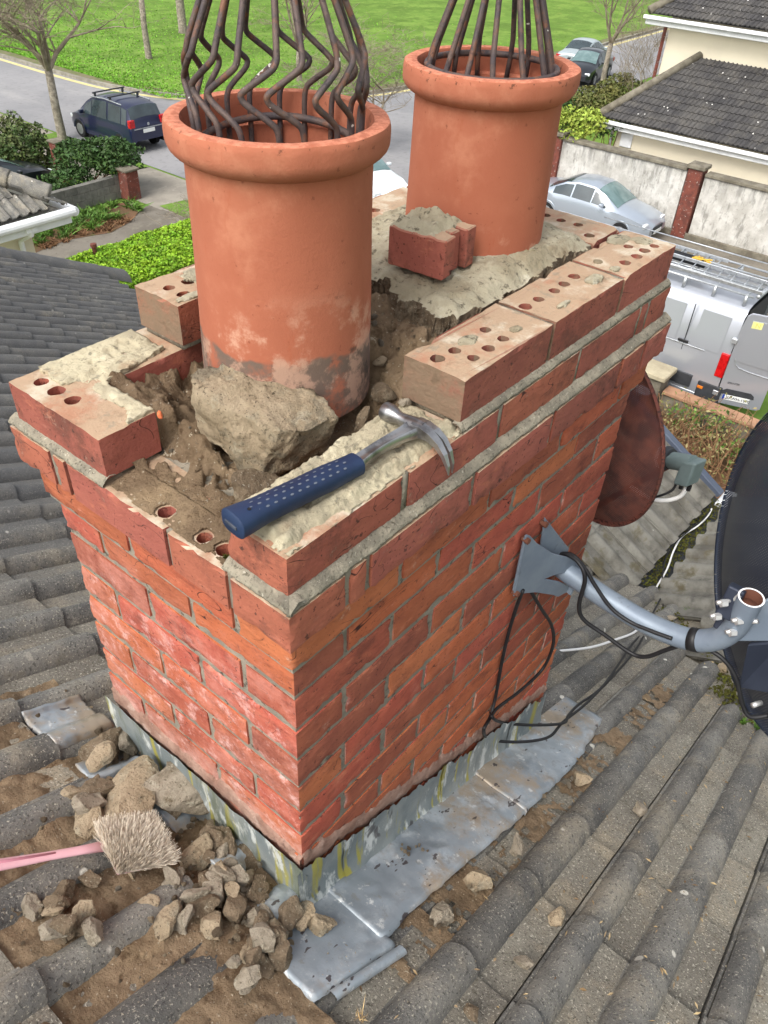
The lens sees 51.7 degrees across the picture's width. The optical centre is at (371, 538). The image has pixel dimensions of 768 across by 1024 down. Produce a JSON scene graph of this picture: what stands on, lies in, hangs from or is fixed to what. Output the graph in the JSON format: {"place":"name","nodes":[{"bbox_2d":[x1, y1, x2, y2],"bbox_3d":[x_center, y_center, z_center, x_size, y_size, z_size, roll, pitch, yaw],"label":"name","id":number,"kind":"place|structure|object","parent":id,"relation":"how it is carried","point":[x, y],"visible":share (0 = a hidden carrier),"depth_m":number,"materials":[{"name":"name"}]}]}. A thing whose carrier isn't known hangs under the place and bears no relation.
{"place":"outdoors","nodes":[
{"label":"outdoors","id":0,"kind":"place"},
{"bbox_2d":[0,158,51,181],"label":"saloon car","id":1,"kind":"object","parent":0,"point":[30,169],"visible":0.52,"depth_m":24.55,"materials":[{"name":"black paint"}]},
{"bbox_2d":[36,209,183,257],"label":"driveway","id":2,"kind":"structure","parent":0,"point":[139,223],"depth_m":22.97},
{"bbox_2d":[0,74,658,210],"bbox_3d":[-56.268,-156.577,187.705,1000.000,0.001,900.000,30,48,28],"label":"ground","id":3,"kind":"structure","parent":0,"point":[143,204],"depth_m":27.32,"materials":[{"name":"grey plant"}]},
{"bbox_2d":[0,109,52,168],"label":"shrub","id":4,"kind":"object","parent":3,"relation":"on","point":[31,149],"visible":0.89,"depth_m":25.94,"materials":[{"name":"green plant"}]},
{"bbox_2d":[28,174,121,217],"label":"block wall","id":5,"kind":"structure","parent":3,"relation":"on","point":[94,192],"depth_m":24.50,"materials":[{"name":"concrete"}]},
{"bbox_2d":[36,134,145,190],"bbox_3d":[-9.350,-11.483,24.658,2.602,1.765,4.780,30,48,28],"label":"ivy hedge","id":6,"kind":"object","parent":3,"relation":"on","point":[116,150],"visible":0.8,"depth_m":24.56,"materials":[{"name":"green plant"}]},
{"bbox_2d":[0,113,185,191],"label":"footpath","id":7,"kind":"structure","parent":3,"relation":"on","point":[150,179],"depth_m":26.92,"materials":[{"name":"concrete"}]},
{"bbox_2d":[44,133,147,173],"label":"verge","id":8,"kind":"structure","parent":3,"relation":"on","point":[51,135],"depth_m":29.88,"materials":[{"name":"green plant"}]},
{"bbox_2d":[0,0,164,139],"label":"street tree","id":9,"kind":"object","parent":8,"relation":"on","point":[46,60],"visible":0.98,"depth_m":27.46,"materials":[{"name":"brown plant"}]},
{"bbox_2d":[137,183,187,218],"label":"footpath","id":10,"kind":"structure","parent":3,"relation":"on","point":[161,196],"depth_m":25.65,"materials":[{"name":"concrete"}]},
{"bbox_2d":[115,165,140,199],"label":"garden pillar","id":11,"kind":"structure","parent":10,"relation":"on","point":[128,178],"depth_m":24.91,"materials":[{"name":"brick"}]},
{"bbox_2d":[0,25,661,93],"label":"verge edge","id":12,"kind":"object","parent":3,"relation":"on","point":[90,76],"visible":0.36,"depth_m":38.08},
{"bbox_2d":[0,27,663,97],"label":"kerb","id":13,"kind":"structure","parent":3,"relation":"on","point":[77,77],"depth_m":37.19,"materials":[{"name":"concrete"}]},
{"bbox_2d":[0,246,767,1023],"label":"tiled roof","id":14,"kind":"structure","parent":3,"relation":"on","point":[52,308],"depth_m":1.94,"materials":[{"name":"tile"}]},
{"bbox_2d":[21,892,43,921],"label":"mortar lump","id":15,"kind":"object","parent":14,"relation":"on","point":[31,904],"visible":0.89,"depth_m":1.30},
{"bbox_2d":[81,916,103,946],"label":"mortar lump","id":16,"kind":"object","parent":14,"relation":"on","point":[92,927],"visible":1,"depth_m":1.26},
{"bbox_2d":[173,901,186,934],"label":"mortar lump","id":17,"kind":"object","parent":14,"relation":"on","point":[180,928],"visible":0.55,"depth_m":1.35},
{"bbox_2d":[153,900,181,941],"bbox_3d":[-0.346,0.648,1.347,0.038,0.030,0.068,-7,32,22],"label":"mortar lump","id":18,"kind":"object","parent":17,"relation":"on","point":[165,921],"visible":1,"depth_m":1.34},
{"bbox_2d":[0,679,673,1023],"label":"spilled soil","id":19,"kind":"structure","parent":14,"relation":"on","point":[278,990],"depth_m":1.36,"materials":[{"name":"soil"}]},
{"bbox_2d":[38,917,66,940],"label":"mortar lump","id":20,"kind":"object","parent":19,"relation":"on","point":[46,932],"visible":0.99,"depth_m":1.24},
{"bbox_2d":[52,879,75,898],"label":"mortar lump","id":21,"kind":"object","parent":19,"relation":"on","point":[66,887],"visible":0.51,"depth_m":1.35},
{"bbox_2d":[53,930,75,944],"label":"mortar lump","id":22,"kind":"object","parent":19,"relation":"on","point":[58,941],"visible":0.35,"depth_m":1.27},
{"bbox_2d":[38,914,78,935],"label":"mortar lump","id":23,"kind":"object","parent":22,"relation":"on","point":[64,924],"visible":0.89,"depth_m":1.25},
{"bbox_2d":[75,916,94,936],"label":"mortar lump","id":24,"kind":"object","parent":22,"relation":"on","point":[79,930],"visible":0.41,"depth_m":1.28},
{"bbox_2d":[71,900,96,924],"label":"mortar lump","id":25,"kind":"object","parent":24,"relation":"on","point":[82,909],"visible":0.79,"depth_m":1.29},
{"bbox_2d":[73,806,103,838],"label":"mortar lump","id":26,"kind":"object","parent":19,"relation":"on","point":[83,825],"visible":0.72,"depth_m":1.47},
{"bbox_2d":[71,792,106,814],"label":"mortar lump","id":27,"kind":"object","parent":26,"relation":"on","point":[83,803],"visible":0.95,"depth_m":1.48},
{"bbox_2d":[0,809,182,874],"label":"scrubbing brush","id":28,"kind":"object","parent":19,"relation":"on","point":[127,843],"visible":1,"depth_m":1.41,"materials":[{"name":"pink plastic"}]},
{"bbox_2d":[81,778,114,799],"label":"mortar lump","id":29,"kind":"object","parent":19,"relation":"on","point":[104,787],"visible":0.62,"depth_m":1.54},
{"bbox_2d":[78,727,121,760],"bbox_3d":[-0.561,0.438,1.680,0.073,0.056,0.121,26,32,17],"label":"mortar lump","id":30,"kind":"object","parent":19,"relation":"on","point":[87,748],"visible":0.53,"depth_m":1.67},
{"bbox_2d":[103,755,158,819],"bbox_3d":[-0.463,0.494,1.550,0.110,0.047,0.172,18,35,8],"label":"mortar lump","id":31,"kind":"object","parent":19,"relation":"on","point":[128,792],"visible":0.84,"depth_m":1.53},
{"bbox_2d":[177,833,212,870],"bbox_3d":[-0.323,0.593,1.491,0.048,0.049,0.076,26,46,24],"label":"mortar lump","id":32,"kind":"object","parent":19,"relation":"on","point":[193,852],"visible":0.94,"depth_m":1.48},
{"bbox_2d":[200,911,222,940],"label":"mortar lump","id":33,"kind":"object","parent":19,"relation":"on","point":[209,922],"visible":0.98,"depth_m":1.35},
{"bbox_2d":[202,870,224,903],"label":"mortar lump","id":34,"kind":"object","parent":19,"relation":"on","point":[215,882],"visible":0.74,"depth_m":1.41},
{"bbox_2d":[185,893,220,918],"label":"mortar lump","id":35,"kind":"object","parent":34,"relation":"on","point":[203,906],"visible":0.82,"depth_m":1.38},
{"bbox_2d":[179,886,210,902],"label":"mortar lump","id":36,"kind":"object","parent":35,"relation":"on","point":[190,895],"visible":1,"depth_m":1.38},
{"bbox_2d":[197,823,237,867],"bbox_3d":[-0.292,0.596,1.524,0.079,0.052,0.104,-15,60,-38],"label":"mortar lump","id":37,"kind":"object","parent":19,"relation":"on","point":[229,838],"visible":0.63,"depth_m":1.52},
{"bbox_2d":[222,891,247,923],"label":"mortar lump","id":38,"kind":"object","parent":19,"relation":"on","point":[234,909],"visible":0.98,"depth_m":1.38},
{"bbox_2d":[239,980,258,994],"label":"mortar lump","id":39,"kind":"object","parent":19,"relation":"on","point":[247,990],"visible":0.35,"depth_m":1.30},
{"bbox_2d":[233,964,261,990],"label":"mortar lump","id":40,"kind":"object","parent":39,"relation":"on","point":[249,976],"visible":1,"depth_m":1.28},
{"bbox_2d":[245,880,268,903],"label":"mortar lump","id":41,"kind":"object","parent":19,"relation":"on","point":[253,893],"visible":0.91,"depth_m":1.44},
{"bbox_2d":[430,901,453,926],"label":"mortar lump","id":42,"kind":"object","parent":19,"relation":"on","point":[442,911],"visible":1,"depth_m":1.55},
{"bbox_2d":[463,869,492,892],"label":"mortar lump","id":43,"kind":"object","parent":19,"relation":"on","point":[479,880],"visible":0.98,"depth_m":1.67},
{"bbox_2d":[8,186,675,870],"bbox_3d":[-0.003,0.146,1.762,0.599,1.547,1.057,30,48,28],"label":"chimney stack","id":44,"kind":"object","parent":14,"relation":"on","point":[304,686],"visible":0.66,"depth_m":1.24,"materials":[{"name":"brick"}]},
{"bbox_2d":[230,468,278,502],"bbox_3d":[-0.151,-0.060,1.060,0.075,0.058,0.077,24,31,-2],"label":"mortar lump","id":45,"kind":"object","parent":44,"relation":"on","point":[247,483],"visible":0.51,"depth_m":1.03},
{"bbox_2d":[191,363,337,476],"bbox_3d":[-0.148,-0.158,1.081,0.207,0.132,0.106,18,44,17],"label":"mortar lump","id":46,"kind":"object","parent":44,"relation":"on","point":[244,421],"visible":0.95,"depth_m":1.05,"materials":[{"name":"concrete"}]},
{"bbox_2d":[162,88,390,417],"bbox_3d":[-0.118,-0.373,1.075,0.275,0.366,0.275,30,48,28],"label":"chimney pot","id":47,"kind":"object","parent":44,"relation":"on","point":[282,240],"visible":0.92,"depth_m":0.98,"materials":[{"name":"ceramic"}]},
{"bbox_2d":[181,0,369,142],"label":"bird guard","id":48,"kind":"object","parent":47,"relation":"in","point":[195,29],"visible":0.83,"depth_m":0.88,"materials":[{"name":"metal"}]},
{"bbox_2d":[21,694,601,1002],"bbox_3d":[0.013,0.465,2.071,0.919,0.728,1.343,30,48,28],"label":"lead flashing","id":49,"kind":"object","parent":44,"relation":"attached to","point":[370,887],"visible":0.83,"depth_m":1.66,"materials":[{"name":"metal"}]},
{"bbox_2d":[85,740,116,772],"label":"mortar lump","id":50,"kind":"object","parent":49,"relation":"on","point":[103,754],"visible":1,"depth_m":1.61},
{"bbox_2d":[143,761,208,814],"bbox_3d":[-0.361,0.502,1.590,0.203,0.072,0.093,22,74,-27],"label":"mortar lump","id":51,"kind":"object","parent":49,"relation":"on","point":[171,785],"visible":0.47,"depth_m":1.56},
{"bbox_2d":[267,953,292,971],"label":"mortar lump","id":52,"kind":"object","parent":49,"relation":"on","point":[279,966],"visible":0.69,"depth_m":1.34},
{"bbox_2d":[268,925,285,962],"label":"mortar lump","id":53,"kind":"object","parent":52,"relation":"on","point":[282,931],"visible":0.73,"depth_m":1.36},
{"bbox_2d":[249,922,275,952],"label":"mortar lump","id":54,"kind":"object","parent":53,"relation":"on","point":[262,934],"visible":0.94,"depth_m":1.34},
{"bbox_2d":[268,939,292,961],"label":"mortar lump","id":55,"kind":"object","parent":52,"relation":"on","point":[283,950],"visible":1,"depth_m":1.34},
{"bbox_2d":[278,895,303,930],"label":"mortar lump","id":56,"kind":"object","parent":49,"relation":"on","point":[290,911],"visible":0.91,"depth_m":1.42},
{"bbox_2d":[295,900,315,931],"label":"mortar lump","id":57,"kind":"object","parent":49,"relation":"on","point":[303,923],"visible":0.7,"depth_m":1.43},
{"bbox_2d":[308,913,337,936],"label":"mortar lump","id":58,"kind":"object","parent":49,"relation":"on","point":[320,925],"visible":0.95,"depth_m":1.43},
{"bbox_2d":[221,402,453,538],"bbox_3d":[-0.031,-0.066,0.969,0.122,0.063,0.319,30,48,28],"label":"claw hammer","id":59,"kind":"object","parent":44,"relation":"on","point":[243,519],"visible":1,"depth_m":0.95,"materials":[{"name":"blue rubber"}]},
{"bbox_2d":[371,382,396,402],"bbox_3d":[0.018,-0.219,1.174,0.041,0.024,0.034,2,53,-13],"label":"stone","id":60,"kind":"object","parent":44,"relation":"on","point":[383,392],"visible":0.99,"depth_m":1.16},
{"bbox_2d":[388,206,475,280],"bbox_3d":[0.097,-0.475,1.257,0.108,0.080,0.094,27,47,25],"label":"broken brick","id":61,"kind":"object","parent":44,"relation":"on","point":[437,242],"visible":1,"depth_m":1.23,"materials":[{"name":"brick"}]},
{"bbox_2d":[403,45,580,255],"bbox_3d":[0.182,-0.601,1.347,0.275,0.366,0.275,30,48,28],"label":"chimney pot","id":62,"kind":"object","parent":44,"relation":"on","point":[482,154],"visible":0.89,"depth_m":1.23,"materials":[{"name":"ceramic"}]},
{"bbox_2d":[424,0,560,79],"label":"bird guard","id":63,"kind":"object","parent":62,"relation":"in","point":[549,67],"visible":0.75,"depth_m":1.17,"materials":[{"name":"metal"}]},
{"bbox_2d":[511,517,578,597],"bbox_3d":[0.356,0.047,1.646,0.208,0.270,0.055,-25,48,-28],"label":"wall bracket","id":64,"kind":"object","parent":44,"relation":"attached to","point":[537,565],"depth_m":1.62,"materials":[{"name":"metal"}]},
{"bbox_2d":[482,589,660,743],"bbox_3d":[0.879,0.230,2.706,0.118,1.591,2.050,28,47,26],"label":"cable","id":65,"kind":"object","parent":64,"relation":"hanging from","point":[488,720],"visible":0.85,"depth_m":1.90,"materials":[{"name":"plastic"}]},
{"bbox_2d":[554,565,764,652],"bbox_3d":[0.560,0.106,1.615,0.409,0.218,0.063,30,48,28],"label":"satellite pole","id":66,"kind":"object","parent":64,"relation":"attached to","point":[747,608],"visible":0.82,"depth_m":1.61,"materials":[{"name":"metal"}]},
{"bbox_2d":[565,551,672,640],"bbox_3d":[0.501,0.116,1.652,0.287,0.104,0.016,30,48,28],"label":"cable","id":67,"kind":"object","parent":66,"relation":"attached to","point":[615,611],"visible":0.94,"depth_m":1.66,"materials":[{"name":"black rubber"}]},
{"bbox_2d":[559,552,767,719],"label":"cable","id":68,"kind":"object","parent":66,"relation":"attached to","point":[723,659],"visible":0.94,"depth_m":1.66,"materials":[{"name":"plastic"}]},
{"bbox_2d":[709,582,767,707],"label":"dish clamp","id":69,"kind":"object","parent":66,"relation":"attached to","point":[754,675],"visible":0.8,"depth_m":1.53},
{"bbox_2d":[714,412,767,735],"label":"satellite dish","id":70,"kind":"object","parent":69,"relation":"attached to","point":[724,521],"visible":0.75,"depth_m":1.71,"materials":[{"name":"metal"}]},
{"bbox_2d":[593,371,665,526],"bbox_3d":[0.558,-0.257,2.035,0.417,0.553,0.382,21,45,20],"label":"satellite dish","id":71,"kind":"object","parent":44,"relation":"attached to","point":[639,474],"visible":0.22,"depth_m":1.93,"materials":[{"name":"metal"}]},
{"bbox_2d":[598,446,706,504],"bbox_3d":[0.735,-0.153,2.147,0.264,0.262,0.111,18,44,17],"label":"feed horn","id":72,"kind":"object","parent":71,"relation":"attached to","point":[689,468],"visible":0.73,"depth_m":2.04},
{"bbox_2d":[4,295,767,1023],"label":"grit","id":73,"kind":"object","parent":14,"relation":"on","point":[522,835],"visible":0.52,"depth_m":1.39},
{"bbox_2d":[359,661,767,1023],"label":"leaf litter","id":74,"kind":"object","parent":14,"relation":"on","point":[611,993],"visible":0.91,"depth_m":1.73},
{"bbox_2d":[490,592,643,726],"bbox_3d":[0.792,0.258,2.553,0.102,1.387,1.647,28,47,26],"label":"cable","id":75,"kind":"object","parent":14,"relation":"on","point":[540,671],"visible":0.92,"depth_m":2.02,"materials":[{"name":"black rubber"}]},
{"bbox_2d":[560,508,711,651],"bbox_3d":[1.326,0.149,3.633,0.162,0.620,2.050,28,48,26],"label":"cable","id":76,"kind":"object","parent":14,"relation":"on","point":[607,642],"visible":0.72,"depth_m":3.21,"materials":[{"name":"white plastic"}]},
{"bbox_2d":[640,498,762,724],"bbox_3d":[1.485,0.177,3.730,0.609,0.479,2.014,14,43,12],"label":"valley moss","id":77,"kind":"object","parent":14,"relation":"on","point":[727,677],"visible":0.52,"depth_m":4.05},
{"bbox_2d":[136,205,767,391],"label":"yard","id":78,"kind":"structure","parent":3,"relation":"on","point":[731,257],"depth_m":23.61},
{"bbox_2d":[0,167,78,252],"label":"neighbour house","id":79,"kind":"structure","parent":78,"relation":"on","point":[23,198],"depth_m":10.35,"materials":[{"name":"concrete"}]},
{"bbox_2d":[34,203,137,251],"bbox_3d":[-9.037,-8.880,23.002,1.898,0.001,6.008,33,50,30],"label":"garden bed","id":80,"kind":"object","parent":78,"relation":"on","point":[123,210],"visible":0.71,"depth_m":23.58,"materials":[{"name":"soil"}]},
{"bbox_2d":[32,212,135,248],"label":"weeds","id":81,"kind":"object","parent":80,"relation":"on","point":[107,225],"visible":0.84,"depth_m":23.05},
{"bbox_2d":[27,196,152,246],"bbox_3d":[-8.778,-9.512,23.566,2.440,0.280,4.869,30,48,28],"label":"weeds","id":82,"kind":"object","parent":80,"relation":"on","point":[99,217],"visible":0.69,"depth_m":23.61,"materials":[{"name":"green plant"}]},
{"bbox_2d":[66,218,194,288],"bbox_3d":[-5.371,-6.306,19.202,2.322,1.528,5.726,30,48,28],"label":"hedge","id":83,"kind":"object","parent":78,"relation":"on","point":[143,256],"visible":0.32,"depth_m":18.63,"materials":[{"name":"green plant"}]},
{"bbox_2d":[551,129,570,176],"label":"brick pier","id":84,"kind":"structure","parent":78,"relation":"on","point":[557,154],"depth_m":25.63,"materials":[{"name":"brick"}]},
{"bbox_2d":[558,104,608,141],"bbox_3d":[6.281,-12.798,26.157,2.817,2.819,1.486,30,48,28],"label":"climbing shrub","id":85,"kind":"object","parent":78,"relation":"on","point":[582,116],"visible":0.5,"depth_m":25.14,"materials":[{"name":"yellow plant"}]},
{"bbox_2d":[546,173,664,235],"bbox_3d":[6.987,-10.414,24.552,4.240,1.385,1.920,30,48,28],"label":"saloon car","id":86,"kind":"object","parent":78,"relation":"on","point":[597,197],"visible":0.71,"depth_m":23.91,"materials":[{"name":"silver metal"}]},
{"bbox_2d":[557,136,767,262],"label":"garden wall","id":87,"kind":"structure","parent":78,"relation":"on","point":[730,213],"depth_m":23.89,"materials":[{"name":"paint"}]},
{"bbox_2d":[604,217,767,410],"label":"delivery van","id":88,"kind":"object","parent":78,"relation":"on","point":[717,337],"visible":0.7,"depth_m":15.98,"materials":[{"name":"silver metal"}]},
{"bbox_2d":[558,210,728,266],"bbox_3d":[5.696,-6.504,17.116,4.000,0.072,0.406,30,48,28],"label":"ladder","id":89,"kind":"object","parent":88,"relation":"on","point":[707,255],"visible":0.32,"depth_m":16.63,"materials":[{"name":"metal"}]},
{"bbox_2d":[670,253,767,294],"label":"ladder","id":90,"kind":"object","parent":88,"relation":"on","point":[733,272],"visible":0.45,"depth_m":15.61,"materials":[{"name":"metal"}]},
{"bbox_2d":[670,160,711,237],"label":"brick pier","id":91,"kind":"structure","parent":78,"relation":"on","point":[693,185],"depth_m":23.72,"materials":[{"name":"brick"}]},
{"bbox_2d":[657,414,766,498],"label":"garden bed","id":92,"kind":"object","parent":78,"relation":"on","point":[724,473],"depth_m":15.62,"materials":[{"name":"plant"}]},
{"bbox_2d":[642,359,677,408],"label":"yard pier","id":93,"kind":"structure","parent":92,"relation":"on","point":[660,374],"depth_m":16.32,"materials":[{"name":"stone"}]},
{"bbox_2d":[657,387,767,496],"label":"woody shrub","id":94,"kind":"object","parent":92,"relation":"on","point":[688,435],"visible":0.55,"depth_m":15.31,"materials":[{"name":"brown plant"}]},
{"bbox_2d":[660,385,767,445],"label":"yard wall","id":95,"kind":"structure","parent":78,"relation":"on","point":[670,394],"depth_m":16.10,"materials":[{"name":"brick"}]},
{"bbox_2d":[0,29,668,183],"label":"road","id":96,"kind":"structure","parent":0,"point":[24,93],"depth_m":34.23,"materials":[{"name":"asphalt"}]},
{"bbox_2d":[70,86,163,147],"bbox_3d":[-9.518,-15.755,29.502,3.950,1.684,1.900,30,48,28],"label":"people carrier","id":97,"kind":"object","parent":96,"relation":"on","point":[130,117],"visible":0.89,"depth_m":28.67,"materials":[{"name":"blue paint"}]},
{"bbox_2d":[127,103,159,119],"bbox_3d":[-8.141,-15.305,28.363,0.186,0.414,1.316,30,48,28],"label":"rear window","id":98,"kind":"structure","parent":97,"relation":"in","point":[145,109],"depth_m":28.32,"materials":[{"name":"grey glass"}]},
{"bbox_2d":[0,30,662,99],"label":"yellow line","id":99,"kind":"object","parent":96,"relation":"on","point":[40,71],"visible":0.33,"depth_m":37.12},
{"bbox_2d":[277,13,429,112],"bbox_3d":[-0.813,-16.047,28.100,4.731,4.784,7.606,30,48,28],"label":"street tree","id":100,"kind":"object","parent":96,"relation":"on","point":[352,83],"visible":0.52,"depth_m":27.97,"materials":[{"name":"brown plant"}]},
{"bbox_2d":[373,159,407,197],"bbox_3d":[-0.468,-12.048,26.009,1.920,1.385,4.240,-24,48,-27],"label":"saloon car","id":101,"kind":"object","parent":96,"relation":"on","point":[386,179],"visible":0.18,"depth_m":25.07,"materials":[{"name":"white paint"}]},
{"bbox_2d":[556,37,607,59],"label":"saloon car","id":102,"kind":"object","parent":96,"relation":"on","point":[572,47],"visible":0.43,"depth_m":41.48,"materials":[{"name":"grey paint"}]},
{"bbox_2d":[567,47,614,84],"bbox_3d":[11.003,-24.040,40.182,1.920,1.385,4.240,21,45,20],"label":"saloon car","id":103,"kind":"object","parent":96,"relation":"on","point":[589,61],"visible":0.63,"depth_m":39.38,"materials":[{"name":"black paint"}]},
{"bbox_2d":[0,0,671,97],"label":"park lawn","id":104,"kind":"structure","parent":0,"point":[568,19],"depth_m":48.16,"materials":[{"name":"green plant"}]},
{"bbox_2d":[139,0,152,58],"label":"park tree","id":105,"kind":"object","parent":104,"relation":"on","point":[147,48],"visible":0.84,"depth_m":39.57,"materials":[{"name":"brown plant"}]},
{"bbox_2d":[236,0,356,80],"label":"park tree","id":106,"kind":"object","parent":104,"relation":"on","point":[304,6],"visible":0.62,"depth_m":35.79,"materials":[{"name":"brown plant"}]},
{"bbox_2d":[561,88,633,145],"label":"lawn","id":107,"kind":"structure","parent":0,"point":[605,139],"depth_m":32.58,"materials":[{"name":"green plant"}]},
{"bbox_2d":[569,72,644,126],"bbox_3d":[10.190,-19.200,34.556,2.754,1.578,6.689,23,45,22],"label":"shrub","id":108,"kind":"object","parent":107,"relation":"on","point":[608,93],"visible":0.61,"depth_m":33.73,"materials":[{"name":"green plant"}]},
{"bbox_2d":[584,0,667,87],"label":"garden tree","id":109,"kind":"object","parent":107,"relation":"on","point":[608,55],"visible":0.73,"depth_m":34.84,"materials":[{"name":"brown plant"}]},
{"bbox_2d":[604,2,669,90],"bbox_3d":[11.599,-20.737,34.462,4.124,4.250,3.571,-18,46,-22],"label":"bare tree","id":110,"kind":"object","parent":107,"relation":"on","point":[642,52],"visible":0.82,"depth_m":33.67,"materials":[{"name":"brown plant"}]},
{"bbox_2d":[599,0,767,184],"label":"opposite house","id":111,"kind":"structure","parent":0,"point":[702,96],"depth_m":24.79,"materials":[{"name":"tile"}]},
{"bbox_2d":[718,391,767,419],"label":"lawn","id":112,"kind":"structure","parent":0,"point":[761,413],"depth_m":16.96,"materials":[{"name":"green plant"}]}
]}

